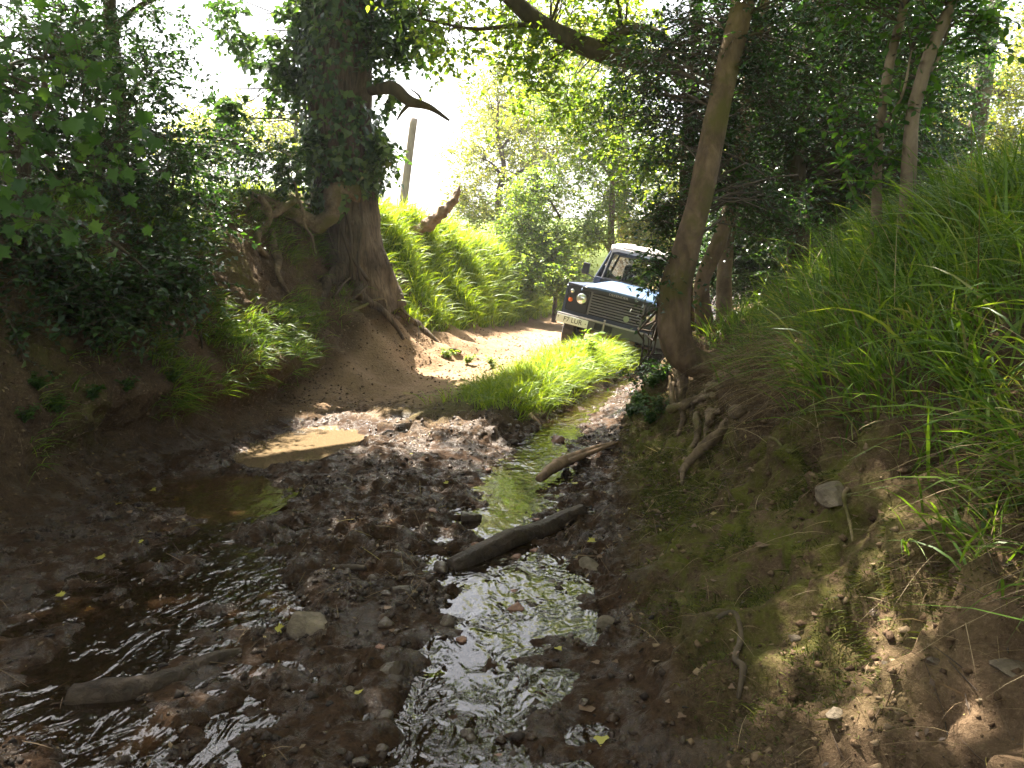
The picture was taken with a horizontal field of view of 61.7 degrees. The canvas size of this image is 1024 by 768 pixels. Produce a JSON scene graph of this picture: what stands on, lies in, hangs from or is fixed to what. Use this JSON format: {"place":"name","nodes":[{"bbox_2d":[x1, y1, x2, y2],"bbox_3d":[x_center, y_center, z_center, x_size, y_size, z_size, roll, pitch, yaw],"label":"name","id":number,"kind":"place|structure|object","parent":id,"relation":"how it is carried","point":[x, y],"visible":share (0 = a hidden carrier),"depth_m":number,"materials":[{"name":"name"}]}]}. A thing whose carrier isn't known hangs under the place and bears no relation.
{"place":"outdoors","nodes":[
{"label":"outdoors","id":0,"kind":"place"},
{"bbox_2d":[2,161,607,255],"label":"meadow grass","id":1,"kind":"structure","parent":0,"point":[244,185],"depth_m":11.75,"materials":[{"name":"plant"}]},
{"bbox_2d":[0,375,639,767],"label":"stream","id":2,"kind":"structure","parent":0,"point":[458,681],"depth_m":3.69,"materials":[{"name":"liquid"}]},
{"bbox_2d":[286,611,328,639],"bbox_3d":[-0.881,1.063,3.758,0.193,0.155,0.246,0,8,0],"label":"rock","id":3,"kind":"object","parent":2,"relation":"in","point":[301,623],"visible":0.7,"depth_m":3.68,"materials":[{"name":"stone"}]},
{"bbox_2d":[433,561,447,573],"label":"rock","id":4,"kind":"object","parent":2,"relation":"in","point":[441,567],"visible":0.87,"depth_m":4.53,"materials":[{"name":"stone"}]},
{"bbox_2d":[456,636,466,642],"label":"pebble","id":5,"kind":"object","parent":2,"relation":"in","point":[461,639],"visible":1,"depth_m":3.68,"materials":[{"name":"red stone"}]},
{"bbox_2d":[551,435,564,441],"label":"rock","id":6,"kind":"object","parent":2,"relation":"in","point":[556,438],"visible":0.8,"depth_m":8.03,"materials":[{"name":"red stone"}]},
{"bbox_2d":[535,441,618,481],"bbox_3d":[0.518,0.593,6.892,0.210,0.149,1.210,6,10,38],"label":"driftwood","id":7,"kind":"object","parent":2,"relation":"on","point":[556,465],"visible":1,"depth_m":6.79,"materials":[{"name":"wood"}]},
{"bbox_2d":[0,187,1023,767],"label":"ground","id":8,"kind":"structure","parent":0,"point":[604,693],"depth_m":3.97,"materials":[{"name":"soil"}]},
{"bbox_2d":[7,323,35,340],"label":"herb","id":9,"kind":"object","parent":8,"relation":"on","point":[15,337],"visible":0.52,"depth_m":6.25,"materials":[{"name":"green plant"}]},
{"bbox_2d":[14,403,40,422],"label":"herb","id":10,"kind":"object","parent":8,"relation":"on","point":[26,416],"visible":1,"depth_m":5.89,"materials":[{"name":"green plant"}]},
{"bbox_2d":[27,371,68,390],"bbox_3d":[-3.308,-0.024,6.095,0.289,0.138,0.195,-3,8,-23],"label":"herb","id":11,"kind":"object","parent":8,"relation":"on","point":[39,383],"visible":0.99,"depth_m":6.08,"materials":[{"name":"green plant"}]},
{"bbox_2d":[46,393,75,412],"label":"herb","id":12,"kind":"object","parent":8,"relation":"on","point":[57,409],"visible":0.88,"depth_m":6.21,"materials":[{"name":"green plant"}]},
{"bbox_2d":[0,0,171,260],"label":"sycamore","id":13,"kind":"object","parent":8,"relation":"on","point":[84,124],"visible":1,"depth_m":4.41,"materials":[{"name":"green plant"}]},
{"bbox_2d":[82,384,106,400],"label":"herb","id":14,"kind":"object","parent":8,"relation":"on","point":[92,393],"visible":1,"depth_m":6.52,"materials":[{"name":"green plant"}]},
{"bbox_2d":[114,374,141,391],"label":"herb","id":15,"kind":"object","parent":8,"relation":"on","point":[128,386],"visible":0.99,"depth_m":6.92,"materials":[{"name":"green plant"}]},
{"bbox_2d":[0,68,259,384],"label":"holly bush","id":16,"kind":"object","parent":8,"relation":"on","point":[91,289],"visible":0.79,"depth_m":6.73,"materials":[{"name":"green plant"}]},
{"bbox_2d":[0,0,265,278],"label":"holly tree","id":17,"kind":"object","parent":8,"relation":"on","point":[144,184],"visible":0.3,"depth_m":8.30,"materials":[{"name":"green plant"}]},
{"bbox_2d":[0,0,304,207],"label":"holly tree","id":18,"kind":"object","parent":8,"relation":"on","point":[240,148],"visible":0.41,"depth_m":10.30,"materials":[{"name":"green plant"}]},
{"bbox_2d":[64,647,242,704],"bbox_3d":[-1.363,1.153,3.324,0.671,0.129,0.186,-5,9,-34],"label":"sunken log","id":19,"kind":"object","parent":8,"relation":"on","point":[110,689],"visible":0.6,"depth_m":3.21,"materials":[{"name":"brown wood"}]},
{"bbox_2d":[164,367,184,381],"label":"herb","id":20,"kind":"object","parent":8,"relation":"on","point":[171,374],"visible":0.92,"depth_m":7.43,"materials":[{"name":"green plant"}]},
{"bbox_2d":[0,179,372,485],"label":"shade grass","id":21,"kind":"structure","parent":8,"relation":"on","point":[280,343],"depth_m":8.71,"materials":[{"name":"plant"}]},
{"bbox_2d":[180,258,202,348],"bbox_3d":[-3.101,-0.818,8.341,0.117,0.908,0.585,-7,10,-41],"label":"dead branch","id":22,"kind":"object","parent":8,"relation":"on","point":[201,337],"visible":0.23,"depth_m":8.23,"materials":[{"name":"wood"}]},
{"bbox_2d":[106,472,300,530],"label":"brown puddle","id":23,"kind":"object","parent":8,"relation":"on","point":[215,498],"visible":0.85,"depth_m":6.07,"materials":[{"name":"liquid"}]},
{"bbox_2d":[145,88,301,191],"bbox_3d":[-7.530,-6.044,24.198,5.500,4.707,3.545,-4,9,-27],"label":"ash tree","id":24,"kind":"object","parent":8,"relation":"on","point":[282,126],"visible":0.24,"depth_m":23.95,"materials":[{"name":"green plant"}]},
{"bbox_2d":[222,296,237,315],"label":"dead branch","id":25,"kind":"object","parent":8,"relation":"on","point":[232,299],"visible":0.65,"depth_m":8.82,"materials":[{"name":"wood"}]},
{"bbox_2d":[269,617,277,622],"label":"pebble","id":26,"kind":"object","parent":8,"relation":"on","point":[273,619],"visible":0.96,"depth_m":3.89,"materials":[{"name":"stone"}]},
{"bbox_2d":[298,552,306,556],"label":"pebble","id":27,"kind":"object","parent":8,"relation":"on","point":[302,554],"visible":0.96,"depth_m":4.55,"materials":[{"name":"stone"}]},
{"bbox_2d":[229,425,378,467],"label":"muddy puddle","id":28,"kind":"object","parent":8,"relation":"on","point":[314,443],"visible":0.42,"depth_m":7.96,"materials":[{"name":"liquid"}]},
{"bbox_2d":[198,0,461,352],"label":"ivy clad tree","id":29,"kind":"object","parent":8,"relation":"on","point":[345,149],"visible":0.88,"depth_m":11.31,"materials":[{"name":"green plant"}]},
{"bbox_2d":[331,277,351,298],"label":"dead branch","id":30,"kind":"object","parent":8,"relation":"on","point":[338,290],"visible":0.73,"depth_m":11.22,"materials":[{"name":"wood"}]},
{"bbox_2d":[342,568,350,573],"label":"pebble","id":31,"kind":"object","parent":8,"relation":"on","point":[347,571],"visible":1,"depth_m":4.29,"materials":[{"name":"stone"}]},
{"bbox_2d":[331,564,366,570],"bbox_3d":[-0.932,0.958,4.481,0.383,0.065,0.047,3,8,21],"label":"broken stick","id":32,"kind":"object","parent":8,"relation":"on","point":[356,567],"visible":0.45,"depth_m":4.43,"materials":[{"name":"brown wood"}]},
{"bbox_2d":[345,685,355,691],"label":"pebble","id":33,"kind":"object","parent":8,"relation":"on","point":[349,688],"visible":1,"depth_m":3.15,"materials":[{"name":"stone"}]},
{"bbox_2d":[348,756,369,767],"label":"pebble","id":34,"kind":"object","parent":8,"relation":"on","point":[362,761],"visible":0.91,"depth_m":2.73,"materials":[{"name":"stone"}]},
{"bbox_2d":[0,398,733,767],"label":"mud clods","id":35,"kind":"object","parent":8,"relation":"on","point":[518,736],"visible":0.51,"depth_m":4.11,"materials":[{"name":"soil"}]},
{"bbox_2d":[275,623,283,633],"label":"fallen leaf","id":36,"kind":"object","parent":35,"relation":"on","point":[278,628],"visible":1,"depth_m":3.75,"materials":[{"name":"plant"}]},
{"bbox_2d":[346,298,388,315],"bbox_3d":[-1.950,-0.993,11.382,0.168,0.291,0.751,7,10,42],"label":"dead branch","id":37,"kind":"object","parent":8,"relation":"on","point":[363,305],"visible":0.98,"depth_m":11.47,"materials":[{"name":"wood"}]},
{"bbox_2d":[175,169,578,332],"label":"verge grass","id":38,"kind":"structure","parent":8,"relation":"on","point":[461,239],"depth_m":14.47,"materials":[{"name":"plant"}]},
{"bbox_2d":[375,644,384,648],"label":"pebble","id":39,"kind":"object","parent":8,"relation":"on","point":[379,646],"visible":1,"depth_m":3.46,"materials":[{"name":"red stone"}]},
{"bbox_2d":[376,743,388,751],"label":"pebble","id":40,"kind":"object","parent":8,"relation":"on","point":[382,746],"visible":1,"depth_m":2.82,"materials":[{"name":"stone"}]},
{"bbox_2d":[375,709,393,718],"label":"pebble","id":41,"kind":"object","parent":8,"relation":"on","point":[387,713],"visible":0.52,"depth_m":2.98,"materials":[{"name":"stone"}]},
{"bbox_2d":[349,285,419,338],"bbox_3d":[-1.846,-0.986,11.847,1.204,0.781,0.453,-7,11,-44],"label":"dead branch","id":42,"kind":"object","parent":8,"relation":"on","point":[359,293],"visible":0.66,"depth_m":11.49,"materials":[{"name":"wood"}]},
{"bbox_2d":[380,590,391,595],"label":"pebble","id":43,"kind":"object","parent":8,"relation":"on","point":[387,592],"visible":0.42,"depth_m":4.09,"materials":[{"name":"stone"}]},
{"bbox_2d":[378,616,394,627],"bbox_3d":[-0.551,1.051,3.769,0.070,0.049,0.072,0,8,0],"label":"pebble","id":44,"kind":"object","parent":8,"relation":"on","point":[385,622],"visible":0.98,"depth_m":3.74,"materials":[{"name":"stone"}]},
{"bbox_2d":[380,660,409,676],"bbox_3d":[-0.468,1.122,3.341,0.107,0.094,0.165,6,10,40],"label":"rock","id":45,"kind":"object","parent":8,"relation":"on","point":[400,667],"visible":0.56,"depth_m":3.32,"materials":[{"name":"stone"}]},
{"bbox_2d":[391,585,412,593],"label":"rock","id":46,"kind":"object","parent":8,"relation":"on","point":[397,589],"visible":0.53,"depth_m":4.07,"materials":[{"name":"stone"}]},
{"bbox_2d":[399,118,417,205],"bbox_3d":[-2.518,-4.462,20.085,0.663,3.432,0.209,0,8,0],"label":"wooden pole","id":47,"kind":"object","parent":8,"relation":"on","point":[409,156],"visible":0.57,"depth_m":19.92,"materials":[{"name":"wood"}]},
{"bbox_2d":[411,185,460,238],"bbox_3d":[-1.402,-2.751,14.175,1.103,1.024,0.417,3,8,24],"label":"dead limb","id":48,"kind":"object","parent":8,"relation":"on","point":[440,213],"visible":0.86,"depth_m":14.05,"materials":[{"name":"wood"}]},
{"bbox_2d":[440,614,454,626],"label":"rock","id":49,"kind":"object","parent":8,"relation":"on","point":[447,620],"visible":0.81,"depth_m":3.83,"materials":[{"name":"stone"}]},
{"bbox_2d":[440,347,459,357],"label":"herb","id":50,"kind":"object","parent":8,"relation":"on","point":[448,355],"visible":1,"depth_m":12.05,"materials":[{"name":"green plant"}]},
{"bbox_2d":[460,728,474,736],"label":"pebble","id":51,"kind":"object","parent":8,"relation":"on","point":[464,732],"visible":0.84,"depth_m":2.94,"materials":[{"name":"stone"}]},
{"bbox_2d":[463,354,478,364],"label":"herb","id":52,"kind":"object","parent":8,"relation":"on","point":[467,361],"visible":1,"depth_m":11.82,"materials":[{"name":"green plant"}]},
{"bbox_2d":[466,734,475,740],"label":"pebble","id":53,"kind":"object","parent":8,"relation":"on","point":[471,737],"visible":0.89,"depth_m":2.91,"materials":[{"name":"stone"}]},
{"bbox_2d":[461,511,481,520],"bbox_3d":[-0.261,0.867,5.517,0.133,0.108,0.145,0,8,0],"label":"rock","id":54,"kind":"object","parent":8,"relation":"on","point":[467,516],"visible":0.76,"depth_m":5.45,"materials":[{"name":"stone"}]},
{"bbox_2d":[483,355,499,366],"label":"herb","id":55,"kind":"object","parent":8,"relation":"on","point":[491,362],"visible":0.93,"depth_m":11.45,"materials":[{"name":"green plant"}]},
{"bbox_2d":[422,88,596,238],"bbox_3d":[0.110,-5.810,23.528,5.124,4.792,3.686,0,8,0],"label":"hawthorn","id":56,"kind":"object","parent":8,"relation":"on","point":[501,155],"visible":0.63,"depth_m":23.32,"materials":[{"name":"green plant"}]},
{"bbox_2d":[0,217,1023,767],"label":"soil crumbs","id":57,"kind":"object","parent":8,"relation":"on","point":[890,637],"visible":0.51,"depth_m":3.71,"materials":[{"name":"soil"}]},
{"bbox_2d":[506,601,523,609],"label":"rock","id":58,"kind":"object","parent":8,"relation":"on","point":[517,605],"visible":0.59,"depth_m":4.03,"materials":[{"name":"red stone"}]},
{"bbox_2d":[445,504,587,569],"bbox_3d":[0.048,0.911,5.042,0.144,0.176,1.208,6,10,39],"label":"sunken log","id":59,"kind":"object","parent":8,"relation":"on","point":[499,543],"visible":0.79,"depth_m":4.92,"materials":[{"name":"brown wood"}]},
{"bbox_2d":[366,0,702,331],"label":"overhanging oak","id":60,"kind":"object","parent":8,"relation":"on","point":[548,29],"visible":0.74,"depth_m":9.77,"materials":[{"name":"green plant"}]},
{"bbox_2d":[411,333,657,421],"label":"hump grass","id":61,"kind":"structure","parent":8,"relation":"on","point":[547,373],"depth_m":10.04,"materials":[{"name":"plant"}]},
{"bbox_2d":[481,154,592,322],"bbox_3d":[0.581,-3.041,18.159,2.255,3.809,3.303,-6,10,-39],"label":"hazel bush","id":62,"kind":"object","parent":8,"relation":"on","point":[552,265],"visible":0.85,"depth_m":18.01,"materials":[{"name":"green plant"}]},
{"bbox_2d":[442,0,659,243],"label":"oak tree","id":63,"kind":"object","parent":8,"relation":"on","point":[496,94],"visible":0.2,"depth_m":25.72,"materials":[{"name":"green plant"}]},
{"bbox_2d":[579,698,589,705],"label":"pebble","id":64,"kind":"object","parent":8,"relation":"on","point":[584,701],"visible":1,"depth_m":3.09,"materials":[{"name":"stone"}]},
{"bbox_2d":[578,704,594,711],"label":"fallen leaf","id":65,"kind":"object","parent":8,"relation":"on","point":[588,708],"visible":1,"depth_m":3.08,"materials":[{"name":"plant"}]},
{"bbox_2d":[584,482,592,487],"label":"pebble","id":66,"kind":"object","parent":8,"relation":"on","point":[588,484],"visible":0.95,"depth_m":6.23,"materials":[{"name":"stone"}]},
{"bbox_2d":[579,556,598,570],"bbox_3d":[0.426,0.966,4.562,0.115,0.085,0.165,-6,10,-39],"label":"rock","id":67,"kind":"object","parent":8,"relation":"on","point":[588,563],"visible":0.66,"depth_m":4.53,"materials":[{"name":"stone"}]},
{"bbox_2d":[580,329,605,353],"bbox_3d":[1.087,-0.530,11.630,0.339,0.453,0.376,0,8,0],"label":"nettle","id":68,"kind":"object","parent":8,"relation":"on","point":[593,341],"visible":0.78,"depth_m":11.56,"materials":[{"name":"green plant"}]},
{"bbox_2d":[522,61,679,270],"bbox_3d":[2.202,-4.221,19.213,3.905,5.912,2.720,-2,8,-15],"label":"field maple","id":69,"kind":"object","parent":8,"relation":"on","point":[609,208],"visible":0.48,"depth_m":18.81,"materials":[{"name":"green plant"}]},
{"bbox_2d":[593,735,608,745],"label":"fallen leaf","id":70,"kind":"object","parent":8,"relation":"on","point":[600,739],"visible":1,"depth_m":2.86,"materials":[{"name":"plant"}]},
{"bbox_2d":[596,615,617,631],"bbox_3d":[0.431,1.085,3.868,0.118,0.077,0.101,0,8,0],"label":"rock","id":71,"kind":"object","parent":8,"relation":"on","point":[604,622],"visible":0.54,"depth_m":3.83,"materials":[{"name":"stone"}]},
{"bbox_2d":[555,243,709,368],"bbox_3d":[2.264,-1.392,14.996,2.170,1.952,3.902,17,11,19],"label":"off road vehicle","id":72,"kind":"object","parent":8,"relation":"on","point":[603,301],"visible":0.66,"depth_m":13.50,"materials":[{"name":"blue paint"}]},
{"bbox_2d":[624,401,645,418],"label":"herb","id":73,"kind":"object","parent":8,"relation":"on","point":[631,410],"visible":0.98,"depth_m":7.80,"materials":[{"name":"green plant"}]},
{"bbox_2d":[625,390,648,409],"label":"herb","id":74,"kind":"object","parent":8,"relation":"on","point":[637,397],"visible":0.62,"depth_m":8.03,"materials":[{"name":"green plant"}]},
{"bbox_2d":[638,369,659,388],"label":"herb","id":75,"kind":"object","parent":8,"relation":"on","point":[652,381],"visible":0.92,"depth_m":7.98,"materials":[{"name":"green plant"}]},
{"bbox_2d":[638,405,667,423],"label":"herb","id":76,"kind":"object","parent":8,"relation":"on","point":[649,418],"visible":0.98,"depth_m":7.48,"materials":[{"name":"green plant"}]},
{"bbox_2d":[642,392,669,412],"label":"herb","id":77,"kind":"object","parent":8,"relation":"on","point":[657,406],"visible":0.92,"depth_m":7.48,"materials":[{"name":"green plant"}]},
{"bbox_2d":[643,362,673,380],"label":"herb","id":78,"kind":"object","parent":8,"relation":"on","point":[662,373],"visible":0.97,"depth_m":7.98,"materials":[{"name":"green plant"}]},
{"bbox_2d":[599,173,722,302],"bbox_3d":[3.960,-3.569,19.970,4.020,4.718,2.363,-5,9,-34],"label":"elder bush","id":79,"kind":"object","parent":8,"relation":"on","point":[628,227],"visible":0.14,"depth_m":19.39,"materials":[{"name":"green plant"}]},
{"bbox_2d":[698,610,746,698],"bbox_3d":[0.761,0.933,2.986,0.154,0.156,0.389,0,8,0],"label":"bare root","id":80,"kind":"object","parent":8,"relation":"on","point":[741,664],"visible":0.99,"depth_m":2.93,"materials":[{"name":"brown plant"}]},
{"bbox_2d":[706,224,759,314],"bbox_3d":[4.179,-2.489,15.747,2.670,3.545,2.247,4,8,25],"label":"elder bush","id":81,"kind":"object","parent":8,"relation":"on","point":[713,294],"visible":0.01,"depth_m":15.55,"materials":[{"name":"green plant"}]},
{"bbox_2d":[567,0,908,485],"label":"curved tree","id":82,"kind":"object","parent":8,"relation":"on","point":[714,127],"visible":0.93,"depth_m":7.17,"materials":[{"name":"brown plant"}]},
{"bbox_2d":[755,541,767,546],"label":"fallen leaf","id":83,"kind":"object","parent":8,"relation":"on","point":[758,543],"visible":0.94,"depth_m":3.61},
{"bbox_2d":[651,0,929,336],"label":"leaning tree","id":84,"kind":"object","parent":8,"relation":"on","point":[715,250],"visible":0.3,"depth_m":8.80,"materials":[{"name":"green plant"}]},
{"bbox_2d":[788,634,800,641],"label":"rock","id":85,"kind":"object","parent":8,"relation":"on","point":[793,637],"visible":0.94,"depth_m":3.02,"materials":[{"name":"stone"}]},
{"bbox_2d":[768,423,821,453],"bbox_3d":[1.333,0.240,4.048,0.029,0.196,0.456,-1,8,-11],"label":"broken stick","id":86,"kind":"object","parent":8,"relation":"on","point":[780,444],"visible":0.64,"depth_m":4.10,"materials":[{"name":"wood"}]},
{"bbox_2d":[662,0,951,318],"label":"bare stem tree","id":87,"kind":"object","parent":8,"relation":"on","point":[722,290],"visible":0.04,"depth_m":9.75,"materials":[{"name":"green plant"}]},
{"bbox_2d":[601,99,1023,767],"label":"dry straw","id":88,"kind":"object","parent":8,"relation":"on","point":[757,373],"visible":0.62,"depth_m":4.09,"materials":[{"name":"plant"}]},
{"bbox_2d":[611,332,1023,767],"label":"moss","id":89,"kind":"object","parent":8,"relation":"on","point":[754,599],"visible":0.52,"depth_m":3.21,"materials":[{"name":"plant"}]},
{"bbox_2d":[815,481,843,507],"bbox_3d":[1.261,0.430,3.288,0.167,0.099,0.139,0,8,0],"label":"rock","id":90,"kind":"object","parent":8,"relation":"on","point":[825,492],"visible":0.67,"depth_m":3.27,"materials":[{"name":"stone"}]},
{"bbox_2d":[826,706,842,720],"bbox_3d":[0.910,0.932,2.421,0.053,0.033,0.048,-6,10,-39],"label":"rock","id":91,"kind":"object","parent":8,"relation":"on","point":[833,713],"visible":0.99,"depth_m":2.41,"materials":[{"name":"stone"}]},
{"bbox_2d":[841,487,853,542],"bbox_3d":[1.238,0.479,3.164,0.035,0.170,0.177,2,8,15],"label":"bare root","id":92,"kind":"object","parent":8,"relation":"on","point":[844,493],"visible":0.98,"depth_m":3.21,"materials":[{"name":"brown plant"}]},
{"bbox_2d":[674,0,1023,305],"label":"holly tree","id":93,"kind":"object","parent":8,"relation":"on","point":[749,267],"visible":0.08,"depth_m":11.51,"materials":[{"name":"green plant"}]},
{"bbox_2d":[698,0,1001,300],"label":"holly tree","id":94,"kind":"object","parent":8,"relation":"on","point":[978,125],"visible":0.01,"depth_m":13.68,"materials":[{"name":"green plant"}]},
{"bbox_2d":[863,687,871,693],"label":"fallen leaf","id":95,"kind":"object","parent":8,"relation":"on","point":[866,690],"visible":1,"depth_m":2.44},
{"bbox_2d":[869,608,879,616],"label":"rock","id":96,"kind":"object","parent":8,"relation":"on","point":[873,613],"visible":0.98,"depth_m":2.79,"materials":[{"name":"stone"}]},
{"bbox_2d":[742,0,1023,301],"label":"dark holly","id":97,"kind":"object","parent":8,"relation":"on","point":[802,170],"visible":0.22,"depth_m":9.24,"materials":[{"name":"green plant"}]},
{"bbox_2d":[790,0,991,249],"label":"sapling","id":98,"kind":"object","parent":8,"relation":"on","point":[880,122],"visible":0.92,"depth_m":5.03,"materials":[{"name":"green plant"}]},
{"bbox_2d":[925,657,939,665],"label":"rock","id":99,"kind":"object","parent":8,"relation":"on","point":[932,661],"visible":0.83,"depth_m":2.34,"materials":[{"name":"stone"}]},
{"bbox_2d":[858,0,1023,244],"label":"sapling","id":100,"kind":"object","parent":8,"relation":"on","point":[913,99],"visible":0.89,"depth_m":4.95,"materials":[{"name":"green plant"}]},
{"bbox_2d":[929,1,1023,167],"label":"tree","id":101,"kind":"object","parent":8,"relation":"on","point":[1000,92],"visible":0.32,"depth_m":17.06,"materials":[{"name":"green plant"}]},
{"bbox_2d":[988,658,1023,676],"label":"rock","id":102,"kind":"object","parent":8,"relation":"on","point":[1004,666],"visible":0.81,"depth_m":2.18,"materials":[{"name":"stone"}]},
{"bbox_2d":[0,0,1023,219],"label":"sky","id":103,"kind":"structure","parent":0,"point":[431,130],"materials":[{"name":"white"}]},
{"bbox_2d":[443,216,709,236],"bbox_3d":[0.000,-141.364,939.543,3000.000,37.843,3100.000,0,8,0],"label":"field","id":104,"kind":"structure","parent":0,"point":[553,219],"depth_m":114.39,"materials":[{"name":"plant"}]},
{"bbox_2d":[390,194,413,208],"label":"hedgerow tree","id":105,"kind":"object","parent":104,"relation":"on","point":[398,200],"visible":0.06,"depth_m":166.90,"materials":[{"name":"green plant"}]},
{"bbox_2d":[432,199,459,215],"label":"hedgerow tree","id":106,"kind":"object","parent":104,"relation":"on","point":[452,210],"visible":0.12,"depth_m":160.82,"materials":[{"name":"green plant"}]},
{"bbox_2d":[677,73,1023,643],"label":"bank grass","id":107,"kind":"structure","parent":0,"point":[999,186],"depth_m":3.62,"materials":[{"name":"plant"}]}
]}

